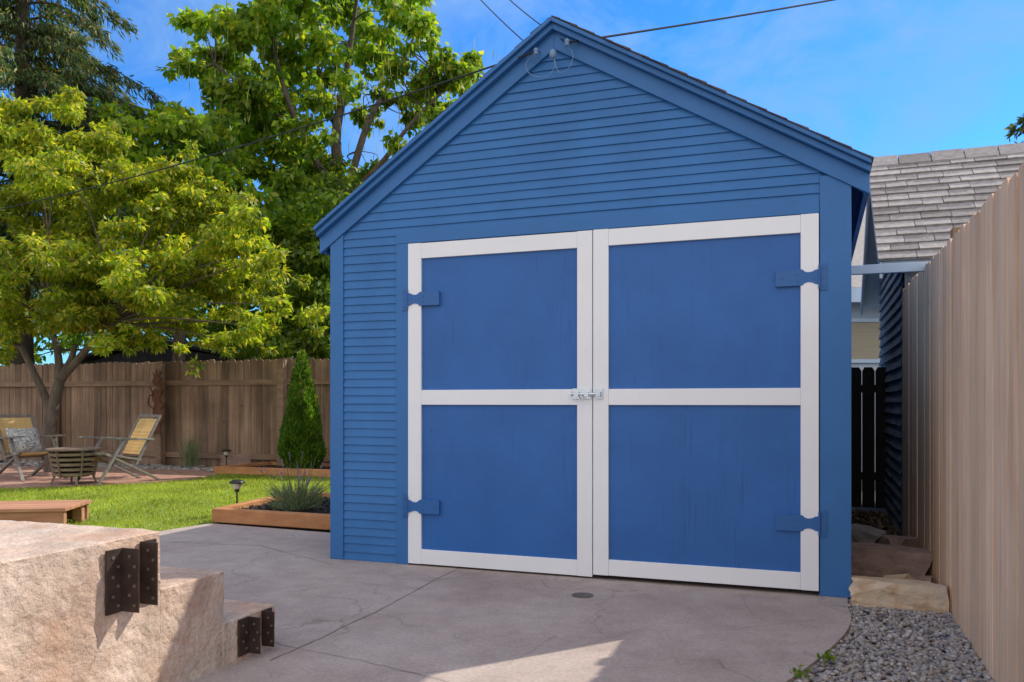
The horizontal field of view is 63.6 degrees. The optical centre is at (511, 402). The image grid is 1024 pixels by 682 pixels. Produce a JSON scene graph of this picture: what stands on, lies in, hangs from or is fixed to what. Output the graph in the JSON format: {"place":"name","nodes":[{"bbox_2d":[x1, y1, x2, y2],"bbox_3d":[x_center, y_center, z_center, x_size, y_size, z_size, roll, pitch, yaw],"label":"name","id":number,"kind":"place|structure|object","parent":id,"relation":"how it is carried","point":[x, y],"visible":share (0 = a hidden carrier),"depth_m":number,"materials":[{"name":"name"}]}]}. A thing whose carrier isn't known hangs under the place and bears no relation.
{"place":"outdoors","nodes":[
{"label":"outdoors","id":0,"kind":"place"},
{"bbox_2d":[0,465,217,488],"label":"brick patio","id":1,"kind":"structure","parent":0,"point":[9,476],"depth_m":11.93,"materials":[{"name":"red brick"}]},
{"bbox_2d":[0,414,65,481],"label":"lounge chair","id":2,"kind":"object","parent":1,"relation":"on","point":[18,423],"visible":0.77,"depth_m":11.85,"materials":[{"name":"brown wood"}]},
{"bbox_2d":[5,427,42,453],"bbox_3d":[-7.016,0.548,11.873,0.170,0.400,0.440,-30,-16,30],"label":"throw pillow","id":3,"kind":"object","parent":2,"relation":"on","point":[30,440],"visible":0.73,"depth_m":11.82,"materials":[{"name":"grey fabric"}]},
{"bbox_2d":[46,447,101,485],"bbox_3d":[-5.840,0.851,11.000,0.664,0.482,0.664,0,0,0],"label":"fire pit","id":4,"kind":"object","parent":1,"relation":"on","point":[73,460],"visible":0.98,"depth_m":10.88,"materials":[{"name":"brown metal"}]},
{"bbox_2d":[74,414,161,485],"bbox_3d":[-5.379,0.636,11.306,0.640,0.926,0.915,0,0,36],"label":"lounge chair","id":5,"kind":"object","parent":1,"relation":"on","point":[143,427],"visible":0.88,"depth_m":11.42,"materials":[{"name":"brown wood"}]},
{"bbox_2d":[0,471,329,530],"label":"lawn","id":6,"kind":"structure","parent":0,"point":[143,504],"depth_m":9.34,"materials":[{"name":"plant"}]},
{"bbox_2d":[0,500,91,523],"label":"deck bench","id":7,"kind":"object","parent":6,"relation":"on","point":[53,511],"visible":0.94,"depth_m":7.17,"materials":[{"name":"brown wood"}]},
{"bbox_2d":[229,479,244,502],"bbox_3d":[-2.689,0.947,8.067,0.152,0.386,0.152,0,0,0],"label":"path light","id":8,"kind":"object","parent":6,"relation":"on","point":[236,484],"visible":0.94,"depth_m":8.04,"materials":[{"name":"black plastic"}]},
{"bbox_2d":[159,523,850,681],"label":"concrete pad","id":9,"kind":"object","parent":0,"point":[340,620],"visible":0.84,"depth_m":4.14,"materials":[{"name":"grey concrete"}]},
{"bbox_2d":[0,520,274,681],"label":"stone steps","id":10,"kind":"structure","parent":9,"relation":"on","point":[83,603],"depth_m":2.89,"materials":[{"name":"stone"}]},
{"bbox_2d":[572,592,592,597],"bbox_3d":[0.401,1.096,4.690,0.124,0.008,0.124,0,0,0],"label":"floor drain","id":11,"kind":"object","parent":9,"relation":"on","point":[582,595],"visible":1,"depth_m":4.67,"materials":[{"name":"metal"}]},
{"bbox_2d":[313,15,873,597],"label":"garden shed","id":12,"kind":"structure","parent":9,"relation":"on","point":[589,303],"depth_m":5.13,"materials":[{"name":"blue paint"}]},
{"bbox_2d":[0,51,533,208],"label":"overhead wire","id":13,"kind":"object","parent":12,"relation":"attached to","point":[287,131],"visible":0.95,"depth_m":6.72,"materials":[{"name":"rubber"}]},
{"bbox_2d":[402,230,602,576],"bbox_3d":[-0.095,0.008,5.342,1.398,2.160,0.087,0,0,20],"label":"door","id":14,"kind":"structure","parent":12,"relation":"in","point":[500,329],"depth_m":5.36,"materials":[{"name":"blue paint"}]},
{"bbox_2d":[481,0,533,49],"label":"overhead wire","id":15,"kind":"object","parent":12,"relation":"attached to","point":[502,21],"visible":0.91,"depth_m":5.75,"materials":[{"name":"rubber"}]},
{"bbox_2d":[510,0,564,40],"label":"overhead wire","id":16,"kind":"object","parent":12,"relation":"attached to","point":[530,16],"visible":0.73,"depth_m":5.82,"materials":[{"name":"rubber"}]},
{"bbox_2d":[569,0,833,43],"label":"overhead wire","id":17,"kind":"object","parent":12,"relation":"attached to","point":[647,30],"visible":0.91,"depth_m":5.72,"materials":[{"name":"rubber"}]},
{"bbox_2d":[593,213,826,590],"bbox_3d":[1.147,0.000,4.908,1.361,2.145,0.042,0,0,20],"label":"door","id":18,"kind":"structure","parent":12,"relation":"in","point":[706,334],"depth_m":4.90,"materials":[{"name":"blue paint"}]},
{"bbox_2d":[0,0,1023,364],"label":"sky","id":19,"kind":"structure","parent":0,"point":[876,78],"materials":[{"name":"blue"}]},
{"bbox_2d":[850,507,925,598],"bbox_3d":[3.011,1.155,6.910,0.500,0.070,5.350,0,0,20],"label":"soil strip","id":20,"kind":"object","parent":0,"point":[862,509],"depth_m":8.54,"materials":[{"name":"brown soil"}]},
{"bbox_2d":[851,524,886,542],"bbox_3d":[2.636,1.005,6.161,0.282,0.140,0.264,14,10,43],"label":"rock","id":21,"kind":"object","parent":20,"relation":"on","point":[864,533],"visible":0.59,"depth_m":6.08,"materials":[{"name":"grey stone"}]},
{"bbox_2d":[851,509,901,576],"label":"leaf litter","id":22,"kind":"object","parent":20,"relation":"on","point":[859,515],"visible":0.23,"depth_m":7.67,"materials":[{"name":"brown plant"}]},
{"bbox_2d":[851,542,932,576],"bbox_3d":[2.392,1.004,5.252,0.492,0.173,0.295,2,2,24],"label":"rock","id":23,"kind":"object","parent":20,"relation":"on","point":[874,559],"visible":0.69,"depth_m":5.15,"materials":[{"name":"brown stone"}]},
{"bbox_2d":[883,574,911,579],"bbox_3d":[2.255,1.071,4.861,0.118,0.083,0.166,-18,-4,-32],"label":"rock","id":24,"kind":"object","parent":20,"relation":"on","point":[902,576],"visible":0.24,"depth_m":4.84,"materials":[{"name":"beige stone"}]},
{"bbox_2d":[878,535,917,547],"bbox_3d":[2.726,1.025,5.823,0.233,0.162,0.204,0,-1,-13],"label":"rock","id":25,"kind":"object","parent":20,"relation":"on","point":[912,542],"visible":0.49,"depth_m":5.75,"materials":[{"name":"brown stone"}]},
{"bbox_2d":[849,575,948,613],"bbox_3d":[2.124,1.052,4.539,0.524,0.154,0.275,1,-1,20],"label":"rock","id":26,"kind":"object","parent":20,"relation":"on","point":[893,593],"visible":0.92,"depth_m":4.44,"materials":[{"name":"beige stone"}]},
{"bbox_2d":[910,575,932,582],"bbox_3d":[2.408,1.071,4.866,0.140,0.092,0.156,-3,-8,32],"label":"rock","id":27,"kind":"object","parent":20,"relation":"on","point":[922,578],"visible":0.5,"depth_m":4.82,"materials":[{"name":"brown stone"}]},
{"bbox_2d":[861,143,1023,534],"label":"neighbour garage","id":28,"kind":"structure","parent":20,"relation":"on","point":[919,206],"depth_m":7.38,"materials":[{"name":"grey"}]},
{"bbox_2d":[851,367,886,507],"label":"garden gate","id":29,"kind":"structure","parent":28,"relation":"attached to","point":[868,432],"depth_m":8.46,"materials":[{"name":"black wood"}]},
{"bbox_2d":[851,262,927,274],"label":"rain gutter","id":30,"kind":"structure","parent":28,"relation":"attached to","point":[888,268],"depth_m":5.47,"materials":[{"name":"white metal"}]},
{"bbox_2d":[792,599,994,681],"bbox_3d":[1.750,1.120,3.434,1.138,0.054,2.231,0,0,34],"label":"gravel","id":31,"kind":"structure","parent":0,"point":[899,637],"depth_m":3.66,"materials":[{"name":"grey gravel"}]},
{"bbox_2d":[789,664,809,677],"bbox_3d":[1.157,1.090,3.324,0.073,0.080,0.085,0,0,-20],"label":"weed","id":32,"kind":"object","parent":31,"relation":"on","point":[798,674],"visible":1,"depth_m":3.31,"materials":[{"name":"green plant"}]},
{"bbox_2d":[816,649,837,662],"bbox_3d":[1.335,1.093,3.504,0.086,0.073,0.085,0,0,0],"label":"weed","id":33,"kind":"object","parent":31,"relation":"on","point":[827,655],"visible":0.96,"depth_m":3.50,"materials":[{"name":"green plant"}]},
{"label":"ground","id":34,"kind":"structure","parent":0,"visible":0},
{"bbox_2d":[0,0,209,364],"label":"spruce tree","id":35,"kind":"object","parent":34,"relation":"on","point":[40,76],"visible":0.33,"depth_m":16.74,"materials":[{"name":"green plant"}]},
{"bbox_2d":[0,97,282,361],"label":"leafy tree","id":36,"kind":"object","parent":34,"relation":"on","point":[169,128],"visible":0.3,"depth_m":15.90,"materials":[{"name":"green plant"}]},
{"bbox_2d":[0,293,292,365],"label":"leafy shrub","id":37,"kind":"object","parent":34,"relation":"on","point":[77,339],"visible":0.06,"depth_m":20.44,"materials":[{"name":"green plant"}]},
{"bbox_2d":[0,358,329,465],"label":"back fence","id":38,"kind":"object","parent":34,"relation":"on","point":[234,406],"visible":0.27,"depth_m":14.37,"materials":[{"name":"brown wood"}]},
{"bbox_2d":[148,369,164,435],"bbox_3d":[-6.148,0.000,14.280,0.380,1.160,0.042,0,0,20],"label":"metal ornament","id":39,"kind":"object","parent":38,"relation":"attached to","point":[158,407],"visible":0.97,"depth_m":14.28,"materials":[{"name":"brown metal"}]},
{"bbox_2d":[80,337,257,363],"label":"outbuilding","id":40,"kind":"structure","parent":34,"relation":"on","point":[115,355],"depth_m":19.13,"materials":[{"name":"black"}]},
{"bbox_2d":[212,492,329,532],"bbox_3d":[-1.775,1.057,8.000,1.870,0.166,1.560,0,0,21],"label":"raised bed","id":41,"kind":"object","parent":34,"relation":"on","point":[234,514],"visible":0.24,"depth_m":7.37,"materials":[{"name":"brown wood"}]},
{"bbox_2d":[239,496,329,513],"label":"bark chips","id":42,"kind":"object","parent":41,"relation":"on","point":[266,506],"visible":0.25,"depth_m":7.82,"materials":[{"name":"black wood"}]},
{"bbox_2d":[260,451,329,511],"bbox_3d":[-2.007,0.740,7.736,0.791,0.564,0.713,0,0,-35],"label":"lavender","id":43,"kind":"object","parent":41,"relation":"on","point":[298,498],"visible":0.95,"depth_m":7.68,"materials":[{"name":"green plant"}]},
{"bbox_2d":[197,153,362,360],"bbox_3d":[-4.548,-2.107,17.307,4.240,6.627,3.139,0,0,19],"label":"leafy tree","id":44,"kind":"object","parent":34,"relation":"on","point":[297,220],"visible":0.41,"depth_m":16.84,"materials":[{"name":"green plant"}]},
{"bbox_2d":[156,0,500,303],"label":"catalpa tree","id":45,"kind":"object","parent":34,"relation":"on","point":[262,104],"visible":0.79,"depth_m":18.07,"materials":[{"name":"green plant"}]},
{"bbox_2d":[851,208,880,370],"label":"neighbour house","id":46,"kind":"structure","parent":34,"relation":"on","point":[865,341],"depth_m":12.98,"materials":[{"name":"paint"}]},
{"bbox_2d":[851,318,880,362],"bbox_3d":[5.650,-0.970,12.980,0.920,0.700,0.039,0,0,0],"label":"window","id":47,"kind":"structure","parent":46,"relation":"in","point":[865,332],"depth_m":12.98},
{"bbox_2d":[902,162,1023,681],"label":"wooden fence","id":48,"kind":"object","parent":34,"relation":"on","point":[963,407],"visible":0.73,"depth_m":3.69,"materials":[{"name":"brown wood"}]},
{"bbox_2d":[1003,113,1023,142],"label":"spruce tree","id":49,"kind":"object","parent":34,"relation":"on","point":[1012,129],"visible":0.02,"depth_m":30.80,"materials":[{"name":"green plant"}]},
{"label":"border bed","id":50,"kind":"structure","parent":34,"relation":"on","visible":0},
{"bbox_2d":[0,460,212,471],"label":"border gravel","id":51,"kind":"structure","parent":50,"relation":"on","point":[104,465],"depth_m":13.81,"materials":[{"name":"grey gravel"}]},
{"bbox_2d":[0,85,329,471],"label":"dogwood tree","id":52,"kind":"object","parent":51,"relation":"in","point":[99,270],"visible":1,"depth_m":12.48,"materials":[{"name":"green plant"}]},
{"bbox_2d":[174,429,206,467],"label":"ornamental grass","id":53,"kind":"object","parent":50,"relation":"on","point":[190,453],"depth_m":13.54,"materials":[{"name":"green plant"}]},
{"bbox_2d":[222,449,230,464],"bbox_3d":[-4.499,0.940,13.000,0.152,0.401,0.152,0,0,0],"label":"path light","id":54,"kind":"object","parent":50,"relation":"on","point":[226,452],"visible":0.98,"depth_m":12.97,"materials":[{"name":"black plastic"}]},
{"bbox_2d":[220,453,250,465],"bbox_3d":[-4.486,0.976,13.409,0.473,0.288,0.300,-2,1,-17],"label":"rock","id":55,"kind":"object","parent":50,"relation":"on","point":[233,459],"visible":0.54,"depth_m":13.28,"materials":[{"name":"brown stone"}]},
{"bbox_2d":[213,462,329,477],"bbox_3d":[-3.026,1.065,12.775,2.944,0.150,1.171,0,0,20],"label":"raised bed","id":56,"kind":"object","parent":50,"relation":"on","point":[272,468],"visible":0.47,"depth_m":12.52,"materials":[{"name":"brown wood"}]},
{"bbox_2d":[277,348,326,468],"bbox_3d":[-3.189,0.130,12.604,0.758,1.941,0.782,0,0,0],"label":"arborvitae","id":57,"kind":"object","parent":50,"relation":"on","point":[301,425],"visible":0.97,"depth_m":12.42,"materials":[{"name":"green plant"}]}
]}

